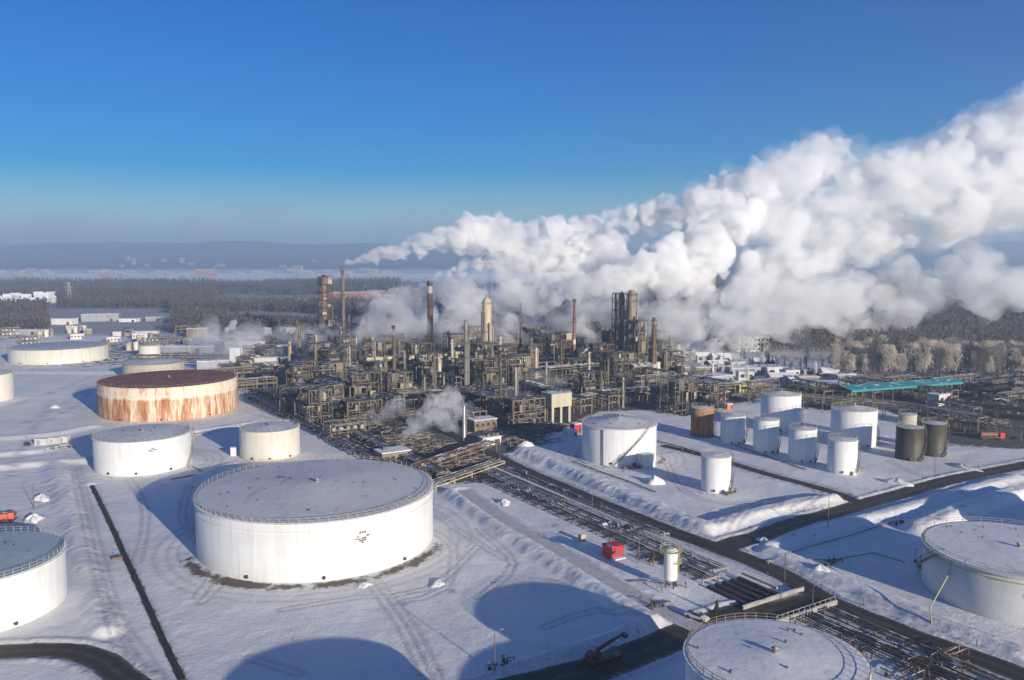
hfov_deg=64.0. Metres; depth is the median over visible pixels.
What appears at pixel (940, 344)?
frosted tree
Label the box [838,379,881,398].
pipe rack
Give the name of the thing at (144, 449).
storage tank
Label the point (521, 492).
pipe rack
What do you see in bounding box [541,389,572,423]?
raised building
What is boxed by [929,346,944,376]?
frosted tree
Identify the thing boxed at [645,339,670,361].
process structure
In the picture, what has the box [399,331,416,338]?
pipe rack
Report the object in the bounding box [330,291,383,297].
factory hall
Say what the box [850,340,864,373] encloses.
frosted tree
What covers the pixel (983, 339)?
frosted tree
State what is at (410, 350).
process structure
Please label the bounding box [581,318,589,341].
process heater
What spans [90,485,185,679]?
pipe trench
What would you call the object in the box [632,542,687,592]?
upright vessel
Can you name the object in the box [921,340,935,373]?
frosted tree
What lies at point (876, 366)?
frosted tree
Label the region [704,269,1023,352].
hazy forest
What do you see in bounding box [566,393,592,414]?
pipe rack
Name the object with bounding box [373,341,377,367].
distillation column
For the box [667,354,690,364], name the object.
pipe rack
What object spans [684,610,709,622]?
pickup truck
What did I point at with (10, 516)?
dump truck
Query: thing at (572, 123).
sky
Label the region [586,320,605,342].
process structure
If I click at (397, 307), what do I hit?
chimney
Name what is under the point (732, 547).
road junction
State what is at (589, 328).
process structure
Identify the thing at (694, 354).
rime tree
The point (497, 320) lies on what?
column group
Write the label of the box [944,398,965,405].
tank wagon
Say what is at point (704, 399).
process structure
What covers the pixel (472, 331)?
process structure
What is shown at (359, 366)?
pipe rack
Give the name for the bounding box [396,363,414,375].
pipe rack
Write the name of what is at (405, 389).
heat exchanger bank
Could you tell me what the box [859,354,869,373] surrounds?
frosted tree
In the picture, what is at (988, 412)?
tank wagon
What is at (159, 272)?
apartment block
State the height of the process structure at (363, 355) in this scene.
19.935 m
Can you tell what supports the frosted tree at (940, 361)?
on the ground at (404, 620)
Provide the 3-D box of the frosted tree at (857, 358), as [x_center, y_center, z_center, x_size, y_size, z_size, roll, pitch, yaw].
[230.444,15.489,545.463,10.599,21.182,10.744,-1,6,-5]
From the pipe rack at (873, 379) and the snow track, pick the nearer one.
the snow track
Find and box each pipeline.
[171,466,202,478]
[573,461,655,491]
[657,440,700,453]
[715,435,806,469]
[767,523,887,562]
[807,552,904,562]
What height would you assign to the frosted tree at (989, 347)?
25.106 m
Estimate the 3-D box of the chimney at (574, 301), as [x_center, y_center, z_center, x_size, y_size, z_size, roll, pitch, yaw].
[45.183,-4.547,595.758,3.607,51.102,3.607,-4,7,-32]
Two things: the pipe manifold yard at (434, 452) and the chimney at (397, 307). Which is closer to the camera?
the pipe manifold yard at (434, 452)
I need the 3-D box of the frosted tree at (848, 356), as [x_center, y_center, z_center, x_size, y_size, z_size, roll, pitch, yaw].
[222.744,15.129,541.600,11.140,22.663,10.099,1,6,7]
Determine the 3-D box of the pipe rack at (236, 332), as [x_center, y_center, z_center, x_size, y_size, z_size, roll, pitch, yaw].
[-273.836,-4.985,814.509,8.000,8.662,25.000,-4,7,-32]
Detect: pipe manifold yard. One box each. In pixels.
[9,335,24,338]
[162,336,192,339]
[249,392,288,401]
[258,333,281,336]
[330,407,361,416]
[330,435,389,449]
[351,416,411,428]
[361,399,395,406]
[364,442,381,448]
[368,421,413,439]
[379,407,424,418]
[381,431,433,444]
[395,438,459,451]
[400,456,438,477]
[413,385,433,389]
[413,442,467,464]
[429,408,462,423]
[435,452,491,469]
[483,427,531,440]
[501,434,565,448]
[504,389,537,396]
[516,421,581,433]
[517,385,537,391]
[534,378,560,383]
[551,382,583,388]
[625,380,653,385]
[639,399,675,412]
[730,391,759,399]
[766,385,794,390]
[812,400,843,408]
[844,395,892,407]
[883,391,925,399]
[906,388,943,395]
[970,417,1010,429]
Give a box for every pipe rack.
[122,327,132,336]
[143,340,174,344]
[174,325,199,333]
[212,366,253,377]
[218,335,247,345]
[218,363,237,377]
[230,330,243,339]
[236,356,254,370]
[237,376,276,392]
[239,361,277,376]
[242,344,274,354]
[252,363,273,380]
[255,346,273,355]
[260,336,275,342]
[266,338,281,347]
[279,372,302,386]
[282,333,291,341]
[287,337,306,343]
[289,399,319,422]
[304,372,341,380]
[325,365,361,378]
[334,369,373,379]
[351,334,364,340]
[351,358,362,368]
[373,391,404,412]
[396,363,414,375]
[398,389,444,407]
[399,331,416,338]
[425,337,444,342]
[425,342,450,351]
[425,345,441,352]
[427,361,452,371]
[436,371,461,388]
[441,384,473,402]
[449,402,486,424]
[452,390,481,411]
[454,462,553,507]
[459,371,488,385]
[469,461,567,502]
[473,382,506,395]
[483,398,520,420]
[494,463,580,500]
[523,395,558,417]
[529,361,559,375]
[537,354,553,365]
[538,364,571,379]
[539,358,562,370]
[539,502,719,583]
[556,499,727,573]
[561,374,588,388]
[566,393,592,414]
[577,496,668,536]
[582,389,619,410]
[606,375,640,392]
[610,385,651,405]
[633,373,670,384]
[638,383,668,402]
[640,367,674,383]
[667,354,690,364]
[697,376,735,392]
[743,378,779,394]
[788,384,833,404]
[791,378,834,395]
[795,611,977,679]
[811,381,855,400]
[823,606,1007,679]
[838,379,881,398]
[855,376,898,395]
[881,374,915,391]
[899,371,942,388]
[899,402,956,427]
[909,384,958,400]
[925,399,981,419]
[927,407,987,434]
[929,375,963,390]
[947,373,980,389]
[962,369,1007,384]
[993,389,1023,404]
[1005,370,1023,377]
[1010,381,1023,395]
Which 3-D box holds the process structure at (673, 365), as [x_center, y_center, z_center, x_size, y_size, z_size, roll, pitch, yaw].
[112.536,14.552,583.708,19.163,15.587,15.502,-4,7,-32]
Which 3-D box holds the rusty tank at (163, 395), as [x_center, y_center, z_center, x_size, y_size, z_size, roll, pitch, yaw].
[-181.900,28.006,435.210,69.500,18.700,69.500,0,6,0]
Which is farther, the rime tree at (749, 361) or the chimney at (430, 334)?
the chimney at (430, 334)
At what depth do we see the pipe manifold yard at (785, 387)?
498.18 m
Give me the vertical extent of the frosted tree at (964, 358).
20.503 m
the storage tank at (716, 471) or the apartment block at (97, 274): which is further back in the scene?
the apartment block at (97, 274)
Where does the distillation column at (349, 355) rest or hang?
on the ground at (404, 620)
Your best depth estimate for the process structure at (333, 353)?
552.27 m
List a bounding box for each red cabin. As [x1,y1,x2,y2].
[569,422,581,432]
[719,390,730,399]
[723,402,732,408]
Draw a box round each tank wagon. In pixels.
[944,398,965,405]
[952,390,974,398]
[969,408,995,417]
[970,401,995,409]
[977,392,1001,398]
[998,403,1023,412]
[998,411,1023,420]
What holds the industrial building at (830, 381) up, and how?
on the ground at (404, 620)
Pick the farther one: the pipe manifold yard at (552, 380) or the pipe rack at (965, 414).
the pipe manifold yard at (552, 380)
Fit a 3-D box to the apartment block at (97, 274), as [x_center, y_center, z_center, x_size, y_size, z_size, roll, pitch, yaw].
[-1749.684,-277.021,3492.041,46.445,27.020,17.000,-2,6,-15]
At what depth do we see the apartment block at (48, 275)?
3542.09 m
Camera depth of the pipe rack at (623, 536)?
232.07 m
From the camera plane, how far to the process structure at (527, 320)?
812.71 m
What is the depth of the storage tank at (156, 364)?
550.52 m
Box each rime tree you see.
[691,350,696,361]
[741,348,747,358]
[743,365,749,378]
[747,356,753,364]
[775,355,780,363]
[788,358,794,368]
[802,339,811,367]
[813,362,817,373]
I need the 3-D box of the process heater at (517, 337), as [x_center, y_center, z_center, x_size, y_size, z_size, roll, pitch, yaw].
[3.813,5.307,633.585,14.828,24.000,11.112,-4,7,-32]
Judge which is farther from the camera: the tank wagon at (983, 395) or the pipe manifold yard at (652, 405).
the tank wagon at (983, 395)
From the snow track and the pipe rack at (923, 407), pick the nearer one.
the snow track
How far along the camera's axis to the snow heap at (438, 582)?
201.50 m
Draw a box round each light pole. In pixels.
[494,628,503,669]
[638,532,643,562]
[780,551,790,579]
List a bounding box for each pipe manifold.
[45,445,75,449]
[486,654,514,669]
[612,523,661,537]
[622,464,640,468]
[637,549,658,564]
[645,599,670,609]
[659,556,698,568]
[722,488,737,494]
[817,555,842,566]
[845,635,887,653]
[880,641,970,679]
[888,518,903,524]
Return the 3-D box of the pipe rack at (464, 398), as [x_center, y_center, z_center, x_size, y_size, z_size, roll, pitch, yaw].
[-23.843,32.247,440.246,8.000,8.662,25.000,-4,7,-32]
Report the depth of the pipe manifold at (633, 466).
313.52 m
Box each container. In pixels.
[34,438,48,444]
[48,437,60,443]
[59,435,70,441]
[478,433,501,445]
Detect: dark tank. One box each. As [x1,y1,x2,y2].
[894,421,926,461]
[920,417,949,457]
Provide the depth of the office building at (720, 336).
728.25 m
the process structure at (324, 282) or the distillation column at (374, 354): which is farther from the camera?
the process structure at (324, 282)
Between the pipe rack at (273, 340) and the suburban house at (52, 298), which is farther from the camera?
the suburban house at (52, 298)
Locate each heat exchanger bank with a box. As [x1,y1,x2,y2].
[0,327,20,335]
[19,335,41,343]
[136,337,158,343]
[320,417,368,440]
[388,386,425,403]
[583,379,614,386]
[594,383,628,398]
[684,369,712,380]
[698,386,728,400]
[837,375,869,384]
[975,376,1009,392]
[996,374,1023,388]
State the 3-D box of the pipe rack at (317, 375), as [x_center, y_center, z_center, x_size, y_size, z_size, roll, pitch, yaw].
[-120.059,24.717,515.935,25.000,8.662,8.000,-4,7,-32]
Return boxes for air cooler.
[520,380,548,401]
[625,362,653,378]
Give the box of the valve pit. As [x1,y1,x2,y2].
[111,553,122,559]
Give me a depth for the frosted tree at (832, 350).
555.05 m
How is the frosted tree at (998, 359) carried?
on the ground at (404, 620)
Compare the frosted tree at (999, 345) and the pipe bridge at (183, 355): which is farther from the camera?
the pipe bridge at (183, 355)
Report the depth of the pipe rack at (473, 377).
514.38 m
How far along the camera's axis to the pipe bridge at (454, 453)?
321.99 m
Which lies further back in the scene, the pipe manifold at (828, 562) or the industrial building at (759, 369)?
the industrial building at (759, 369)
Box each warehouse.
[2,328,45,334]
[51,317,77,324]
[66,325,86,329]
[80,313,120,321]
[113,330,159,335]
[119,317,139,321]
[145,316,164,320]
[160,344,214,351]
[186,327,208,337]
[196,359,228,369]
[225,340,265,348]
[229,347,242,361]
[253,355,277,366]
[261,326,295,334]
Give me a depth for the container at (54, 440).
355.22 m
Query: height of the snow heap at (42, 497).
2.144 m
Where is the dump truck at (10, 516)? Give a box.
[0,511,16,522]
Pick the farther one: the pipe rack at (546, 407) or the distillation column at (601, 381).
the distillation column at (601, 381)
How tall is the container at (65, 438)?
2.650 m
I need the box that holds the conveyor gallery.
[365,353,447,366]
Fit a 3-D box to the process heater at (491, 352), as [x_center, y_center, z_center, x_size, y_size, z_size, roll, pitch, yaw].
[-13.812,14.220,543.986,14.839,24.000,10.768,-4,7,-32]
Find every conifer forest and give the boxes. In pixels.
[0,275,400,314]
[756,269,1023,324]
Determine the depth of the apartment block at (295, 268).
4241.04 m
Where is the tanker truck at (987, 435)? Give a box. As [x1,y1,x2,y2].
[978,431,1004,439]
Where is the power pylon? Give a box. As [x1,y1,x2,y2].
[67,282,73,296]
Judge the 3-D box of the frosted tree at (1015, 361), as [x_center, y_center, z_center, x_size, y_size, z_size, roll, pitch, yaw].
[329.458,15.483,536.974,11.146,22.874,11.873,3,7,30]
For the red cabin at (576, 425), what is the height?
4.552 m
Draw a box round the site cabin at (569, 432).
[562,428,577,436]
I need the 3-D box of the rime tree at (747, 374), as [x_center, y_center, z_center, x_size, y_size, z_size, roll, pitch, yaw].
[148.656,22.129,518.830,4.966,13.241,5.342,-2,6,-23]
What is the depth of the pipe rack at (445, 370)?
554.11 m
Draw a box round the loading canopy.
[839,377,962,404]
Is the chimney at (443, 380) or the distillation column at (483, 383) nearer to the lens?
the distillation column at (483, 383)
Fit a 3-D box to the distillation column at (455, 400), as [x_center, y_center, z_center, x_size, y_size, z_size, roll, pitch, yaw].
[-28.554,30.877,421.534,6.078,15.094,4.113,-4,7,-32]
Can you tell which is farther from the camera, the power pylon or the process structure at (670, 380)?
the power pylon
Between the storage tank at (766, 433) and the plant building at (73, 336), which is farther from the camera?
the plant building at (73, 336)
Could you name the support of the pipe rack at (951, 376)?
on the ground at (404, 620)
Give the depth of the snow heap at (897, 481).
291.37 m
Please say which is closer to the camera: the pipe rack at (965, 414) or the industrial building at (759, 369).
the pipe rack at (965, 414)
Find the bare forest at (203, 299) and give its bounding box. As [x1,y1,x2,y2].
[0,276,405,332]
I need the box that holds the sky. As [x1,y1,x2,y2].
[0,0,1023,247]
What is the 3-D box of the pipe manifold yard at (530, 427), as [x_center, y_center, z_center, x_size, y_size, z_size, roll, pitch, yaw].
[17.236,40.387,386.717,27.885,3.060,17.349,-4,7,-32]
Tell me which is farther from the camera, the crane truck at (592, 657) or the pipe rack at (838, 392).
the pipe rack at (838, 392)
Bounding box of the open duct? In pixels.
[707,572,777,604]
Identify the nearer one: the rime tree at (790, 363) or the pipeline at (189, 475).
the pipeline at (189, 475)
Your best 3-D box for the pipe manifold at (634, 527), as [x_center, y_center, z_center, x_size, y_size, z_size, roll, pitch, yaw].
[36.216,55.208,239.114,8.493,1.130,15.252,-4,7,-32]
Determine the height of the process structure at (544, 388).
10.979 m
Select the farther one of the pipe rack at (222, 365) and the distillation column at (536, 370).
the pipe rack at (222, 365)
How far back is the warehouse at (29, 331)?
861.32 m
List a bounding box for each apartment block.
[0,272,10,276]
[12,274,24,277]
[25,268,35,270]
[41,274,55,276]
[43,271,53,273]
[95,272,107,276]
[107,273,117,277]
[126,270,133,273]
[131,258,135,264]
[156,270,162,275]
[231,271,238,274]
[252,271,262,274]
[264,271,272,274]
[293,266,302,273]
[303,271,312,276]
[324,270,331,273]
[354,275,365,277]
[368,269,377,276]
[372,274,381,277]
[382,270,392,273]
[391,273,403,276]
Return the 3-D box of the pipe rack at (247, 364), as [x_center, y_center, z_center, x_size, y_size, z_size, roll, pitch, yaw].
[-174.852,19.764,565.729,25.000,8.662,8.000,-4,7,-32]
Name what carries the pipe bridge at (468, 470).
on the ground at (404, 620)
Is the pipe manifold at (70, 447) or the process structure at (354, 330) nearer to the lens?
the pipe manifold at (70, 447)
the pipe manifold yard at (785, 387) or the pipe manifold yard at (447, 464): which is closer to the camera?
the pipe manifold yard at (447, 464)
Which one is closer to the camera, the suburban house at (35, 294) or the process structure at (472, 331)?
the process structure at (472, 331)
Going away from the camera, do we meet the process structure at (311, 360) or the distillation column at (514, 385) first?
the distillation column at (514, 385)
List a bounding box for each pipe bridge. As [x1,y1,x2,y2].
[134,354,255,360]
[243,391,404,464]
[259,386,451,481]
[410,439,497,471]
[433,458,504,489]
[526,392,602,421]
[543,362,600,383]
[597,380,755,405]
[748,389,906,417]
[819,373,982,385]
[923,414,1023,440]
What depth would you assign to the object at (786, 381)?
515.45 m
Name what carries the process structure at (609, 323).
on the ground at (404, 620)
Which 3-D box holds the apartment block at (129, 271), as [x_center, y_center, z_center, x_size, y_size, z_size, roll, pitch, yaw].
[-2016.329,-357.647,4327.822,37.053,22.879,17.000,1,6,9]
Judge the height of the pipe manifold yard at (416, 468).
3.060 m
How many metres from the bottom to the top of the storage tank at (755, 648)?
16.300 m
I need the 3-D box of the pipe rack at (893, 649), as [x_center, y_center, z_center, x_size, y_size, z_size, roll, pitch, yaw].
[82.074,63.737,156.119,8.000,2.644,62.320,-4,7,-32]
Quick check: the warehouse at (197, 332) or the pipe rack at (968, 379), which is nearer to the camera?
the pipe rack at (968, 379)
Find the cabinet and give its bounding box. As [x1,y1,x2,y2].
[230,446,236,455]
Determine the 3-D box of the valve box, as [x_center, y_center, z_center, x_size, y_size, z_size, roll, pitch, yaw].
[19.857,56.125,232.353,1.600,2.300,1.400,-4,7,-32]
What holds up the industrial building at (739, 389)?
on the ground at (404, 620)
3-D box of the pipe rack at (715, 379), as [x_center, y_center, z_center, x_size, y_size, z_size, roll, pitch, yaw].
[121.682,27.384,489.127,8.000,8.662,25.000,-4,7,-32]
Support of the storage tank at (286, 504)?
on the ground at (404, 620)
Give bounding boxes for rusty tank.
[96,367,237,421]
[690,403,715,437]
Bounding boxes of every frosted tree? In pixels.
[824,343,842,367]
[827,343,845,370]
[839,339,850,371]
[840,351,855,370]
[841,347,858,371]
[844,335,853,348]
[846,354,857,372]
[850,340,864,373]
[854,348,867,378]
[857,345,872,373]
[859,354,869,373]
[863,336,873,371]
[863,346,880,380]
[865,342,879,376]
[868,353,878,374]
[877,335,885,348]
[877,344,896,379]
[877,352,881,378]
[879,352,888,374]
[883,344,898,374]
[886,336,900,347]
[889,340,907,374]
[893,354,904,374]
[896,354,908,379]
[901,348,910,374]
[906,343,924,374]
[913,352,927,375]
[915,340,925,350]
[918,346,934,378]
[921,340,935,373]
[927,356,934,378]
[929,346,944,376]
[931,341,947,374]
[933,348,949,374]
[942,345,957,375]
[944,342,953,375]
[946,336,958,347]
[948,344,964,374]
[950,342,963,374]
[952,351,962,373]
[954,338,966,352]
[959,349,968,369]
[963,348,978,369]
[965,340,975,369]
[967,351,976,368]
[970,347,988,375]
[975,349,991,380]
[978,337,988,348]
[981,340,994,374]
[984,355,995,371]
[988,334,1003,343]
[990,345,1009,376]
[991,343,1009,375]
[998,347,1008,372]
[1002,346,1012,373]
[1006,343,1016,374]
[1006,346,1023,375]
[1007,340,1019,374]
[1014,343,1023,375]
[1017,356,1023,373]
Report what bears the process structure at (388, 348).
on the ground at (404, 620)
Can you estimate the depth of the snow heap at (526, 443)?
350.13 m
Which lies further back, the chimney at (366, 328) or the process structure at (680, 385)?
the chimney at (366, 328)
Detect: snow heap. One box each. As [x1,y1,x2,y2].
[22,513,44,522]
[32,494,49,501]
[354,582,372,588]
[430,578,444,587]
[495,498,509,505]
[515,441,534,446]
[643,475,664,484]
[756,537,767,542]
[761,501,771,504]
[810,563,830,571]
[884,478,913,486]
[947,463,982,471]
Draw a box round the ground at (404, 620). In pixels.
[0,274,1023,679]
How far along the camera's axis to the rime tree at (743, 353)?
620.93 m
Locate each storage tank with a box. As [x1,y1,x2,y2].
[0,367,14,401]
[0,526,68,631]
[6,340,108,364]
[91,421,193,476]
[121,357,184,373]
[138,343,160,353]
[193,455,433,582]
[239,418,300,460]
[581,412,657,467]
[683,613,873,679]
[700,448,733,493]
[720,410,747,444]
[752,414,781,454]
[760,388,802,431]
[787,422,819,463]
[826,433,860,474]
[830,402,879,447]
[898,410,917,424]
[917,517,1023,625]
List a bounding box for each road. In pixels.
[0,643,151,679]
[420,421,1023,679]
[495,594,823,679]
[660,445,854,503]
[716,461,1023,541]
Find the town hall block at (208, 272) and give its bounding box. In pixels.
[195,269,215,275]
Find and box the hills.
[0,237,1023,273]
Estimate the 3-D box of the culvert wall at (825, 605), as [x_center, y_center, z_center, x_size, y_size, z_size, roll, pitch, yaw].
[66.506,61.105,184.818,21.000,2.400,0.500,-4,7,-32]
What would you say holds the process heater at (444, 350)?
on the ground at (404, 620)
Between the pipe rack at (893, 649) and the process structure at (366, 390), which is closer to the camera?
the pipe rack at (893, 649)
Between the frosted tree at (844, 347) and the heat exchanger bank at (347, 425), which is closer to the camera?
the heat exchanger bank at (347, 425)
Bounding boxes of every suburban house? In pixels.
[20,294,31,297]
[33,292,42,298]
[48,295,56,302]
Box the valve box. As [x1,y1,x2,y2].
[578,533,585,541]
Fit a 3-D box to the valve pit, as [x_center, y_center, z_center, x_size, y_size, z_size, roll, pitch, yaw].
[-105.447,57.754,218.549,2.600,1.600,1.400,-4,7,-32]
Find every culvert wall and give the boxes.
[742,586,803,609]
[776,596,837,621]
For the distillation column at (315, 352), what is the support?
on the ground at (404, 620)
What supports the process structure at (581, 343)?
on the ground at (404, 620)
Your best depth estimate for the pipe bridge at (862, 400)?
423.25 m
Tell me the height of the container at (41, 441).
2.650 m
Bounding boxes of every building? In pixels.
[70,333,83,339]
[83,328,91,333]
[106,336,120,341]
[131,332,144,338]
[180,338,191,344]
[238,377,257,388]
[246,335,259,339]
[274,343,287,351]
[278,355,287,363]
[293,381,314,393]
[310,374,356,398]
[373,445,411,462]
[467,415,497,431]
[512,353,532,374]
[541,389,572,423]
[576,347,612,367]
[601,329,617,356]
[680,364,716,373]
[692,372,732,385]
[713,332,743,348]
[724,364,795,375]
[730,335,769,351]
[732,383,746,393]
[780,367,799,374]
[794,380,848,393]
[926,390,951,405]
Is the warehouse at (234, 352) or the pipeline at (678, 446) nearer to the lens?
the pipeline at (678, 446)
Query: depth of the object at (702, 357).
633.13 m
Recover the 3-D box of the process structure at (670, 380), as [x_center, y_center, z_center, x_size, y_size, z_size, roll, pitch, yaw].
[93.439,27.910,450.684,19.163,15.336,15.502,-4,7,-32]
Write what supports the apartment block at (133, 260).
on the hills
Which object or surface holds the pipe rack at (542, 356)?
on the ground at (404, 620)
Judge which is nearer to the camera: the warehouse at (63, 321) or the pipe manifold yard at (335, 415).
the pipe manifold yard at (335, 415)
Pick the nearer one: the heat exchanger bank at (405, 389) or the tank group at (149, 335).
the heat exchanger bank at (405, 389)
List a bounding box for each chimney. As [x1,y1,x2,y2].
[297,323,301,359]
[341,266,345,333]
[364,316,367,344]
[391,325,395,384]
[395,282,398,332]
[422,374,426,389]
[426,281,433,350]
[441,372,445,395]
[497,356,502,404]
[519,302,521,346]
[572,299,576,357]
[607,358,608,379]
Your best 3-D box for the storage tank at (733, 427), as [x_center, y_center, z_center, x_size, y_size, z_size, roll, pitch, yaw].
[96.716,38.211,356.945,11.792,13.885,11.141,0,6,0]
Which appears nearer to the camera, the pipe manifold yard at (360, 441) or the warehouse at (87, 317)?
the pipe manifold yard at (360, 441)
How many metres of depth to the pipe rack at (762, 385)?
484.97 m
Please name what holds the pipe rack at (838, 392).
on the ground at (404, 620)
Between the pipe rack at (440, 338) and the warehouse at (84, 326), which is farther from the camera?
the warehouse at (84, 326)
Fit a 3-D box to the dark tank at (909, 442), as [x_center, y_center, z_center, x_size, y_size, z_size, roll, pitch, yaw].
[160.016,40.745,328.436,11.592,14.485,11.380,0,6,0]
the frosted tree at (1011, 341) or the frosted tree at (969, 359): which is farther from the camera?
the frosted tree at (1011, 341)
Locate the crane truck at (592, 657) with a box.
[585,632,627,666]
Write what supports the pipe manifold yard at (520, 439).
on the ground at (404, 620)
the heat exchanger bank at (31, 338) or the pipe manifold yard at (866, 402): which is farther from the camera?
the heat exchanger bank at (31, 338)
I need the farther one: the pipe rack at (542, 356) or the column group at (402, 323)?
the column group at (402, 323)
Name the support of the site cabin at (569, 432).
on the ground at (404, 620)
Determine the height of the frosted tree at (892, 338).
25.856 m
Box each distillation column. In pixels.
[286,341,292,360]
[313,346,317,374]
[314,335,318,355]
[346,346,352,374]
[354,360,358,379]
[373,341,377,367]
[382,356,388,387]
[402,350,405,375]
[413,345,418,358]
[430,355,436,388]
[449,339,454,368]
[452,386,458,409]
[460,405,469,440]
[462,320,474,388]
[473,352,478,387]
[480,375,484,390]
[481,297,493,354]
[512,367,521,395]
[534,347,542,379]
[544,362,548,384]
[588,352,591,377]
[597,370,603,404]
[620,377,627,407]
[625,289,637,370]
[643,369,648,397]
[650,317,657,363]
[662,351,670,373]
[678,365,684,373]
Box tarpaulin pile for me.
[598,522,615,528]
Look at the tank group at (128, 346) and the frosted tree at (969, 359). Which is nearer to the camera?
the frosted tree at (969, 359)
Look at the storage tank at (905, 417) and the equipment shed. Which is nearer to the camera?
the equipment shed
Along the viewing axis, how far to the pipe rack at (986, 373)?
517.42 m
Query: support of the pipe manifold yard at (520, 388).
on the ground at (404, 620)
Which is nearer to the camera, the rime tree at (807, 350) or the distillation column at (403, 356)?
the distillation column at (403, 356)
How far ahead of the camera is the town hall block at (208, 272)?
3676.07 m
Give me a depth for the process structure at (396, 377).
466.33 m
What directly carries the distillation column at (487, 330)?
on the ground at (404, 620)
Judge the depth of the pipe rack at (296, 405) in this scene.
409.91 m
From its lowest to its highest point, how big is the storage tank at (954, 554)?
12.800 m
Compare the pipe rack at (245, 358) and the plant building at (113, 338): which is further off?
the plant building at (113, 338)
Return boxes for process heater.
[288,319,302,341]
[311,317,319,338]
[360,315,370,335]
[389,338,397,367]
[390,340,409,368]
[415,314,422,337]
[442,332,449,358]
[484,343,498,367]
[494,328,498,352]
[511,331,521,353]
[528,338,537,362]
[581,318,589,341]
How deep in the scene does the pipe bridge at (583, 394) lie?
427.68 m
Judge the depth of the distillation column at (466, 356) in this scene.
481.98 m
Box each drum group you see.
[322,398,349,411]
[488,383,519,393]
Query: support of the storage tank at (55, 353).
on the ground at (404, 620)
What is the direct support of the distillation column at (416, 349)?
on the ground at (404, 620)
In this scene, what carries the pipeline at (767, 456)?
on the ground at (404, 620)
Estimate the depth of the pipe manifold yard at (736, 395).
472.98 m
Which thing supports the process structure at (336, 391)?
on the ground at (404, 620)
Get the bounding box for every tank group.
[37,328,54,336]
[65,325,82,332]
[123,340,143,350]
[135,333,152,340]
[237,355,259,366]
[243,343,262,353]
[279,343,297,353]
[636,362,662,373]
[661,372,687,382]
[670,343,683,352]
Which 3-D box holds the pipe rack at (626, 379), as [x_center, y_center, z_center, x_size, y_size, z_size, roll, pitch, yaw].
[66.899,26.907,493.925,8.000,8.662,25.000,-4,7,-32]
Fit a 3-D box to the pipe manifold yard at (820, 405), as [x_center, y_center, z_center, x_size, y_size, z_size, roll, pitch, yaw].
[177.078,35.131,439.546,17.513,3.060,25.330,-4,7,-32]
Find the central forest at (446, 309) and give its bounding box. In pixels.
[328,278,769,330]
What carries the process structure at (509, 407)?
on the ground at (404, 620)
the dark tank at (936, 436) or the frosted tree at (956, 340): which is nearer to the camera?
the dark tank at (936, 436)
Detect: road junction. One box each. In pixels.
[685,535,763,562]
[793,587,851,610]
[821,487,881,505]
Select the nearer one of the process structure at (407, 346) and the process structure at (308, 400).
the process structure at (308, 400)
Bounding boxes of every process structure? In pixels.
[275,381,315,413]
[282,360,312,391]
[284,357,316,377]
[294,342,311,359]
[294,383,334,425]
[303,332,325,357]
[305,340,334,369]
[312,378,343,400]
[313,358,348,379]
[317,274,333,340]
[322,344,352,375]
[326,318,334,343]
[328,333,347,346]
[332,323,350,341]
[333,334,356,358]
[336,394,383,421]
[339,322,359,338]
[344,367,381,401]
[357,339,384,367]
[362,359,388,390]
[377,332,403,355]
[379,319,395,332]
[379,368,414,397]
[386,332,409,343]
[398,337,418,346]
[403,340,426,354]
[404,323,420,335]
[405,340,433,369]
[410,350,441,382]
[416,388,459,415]
[419,317,438,344]
[436,319,453,333]
[442,331,463,363]
[450,355,479,383]
[455,321,473,332]
[459,338,480,360]
[460,324,480,353]
[466,389,501,415]
[469,340,497,376]
[475,355,508,388]
[480,311,496,328]
[493,325,511,337]
[493,343,516,372]
[497,332,515,348]
[498,392,545,428]
[502,352,534,386]
[506,329,523,341]
[512,318,530,333]
[513,322,532,342]
[517,341,542,358]
[527,324,546,342]
[529,329,550,348]
[538,383,570,408]
[540,332,562,360]
[543,325,556,336]
[550,324,571,332]
[554,330,571,372]
[558,356,587,379]
[562,335,586,352]
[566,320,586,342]
[572,367,608,403]
[580,322,595,335]
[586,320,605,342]
[587,341,613,379]
[591,324,613,340]
[600,319,617,325]
[600,349,629,381]
[608,350,637,376]
[611,291,626,357]
[611,321,625,339]
[631,319,648,370]
[645,329,669,351]
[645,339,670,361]
[648,330,670,345]
[651,337,676,354]
[657,348,684,371]
[658,372,699,415]
[659,324,680,343]
[663,377,700,405]
[690,379,725,410]
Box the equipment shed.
[601,540,625,560]
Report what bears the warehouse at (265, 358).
on the ground at (404, 620)
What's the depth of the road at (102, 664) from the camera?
165.42 m
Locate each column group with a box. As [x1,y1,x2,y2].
[335,315,351,331]
[352,337,379,363]
[364,321,382,339]
[389,320,403,336]
[411,325,426,341]
[418,359,445,384]
[436,351,458,378]
[493,318,505,336]
[495,336,502,349]
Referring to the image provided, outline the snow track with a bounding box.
[457,490,705,630]

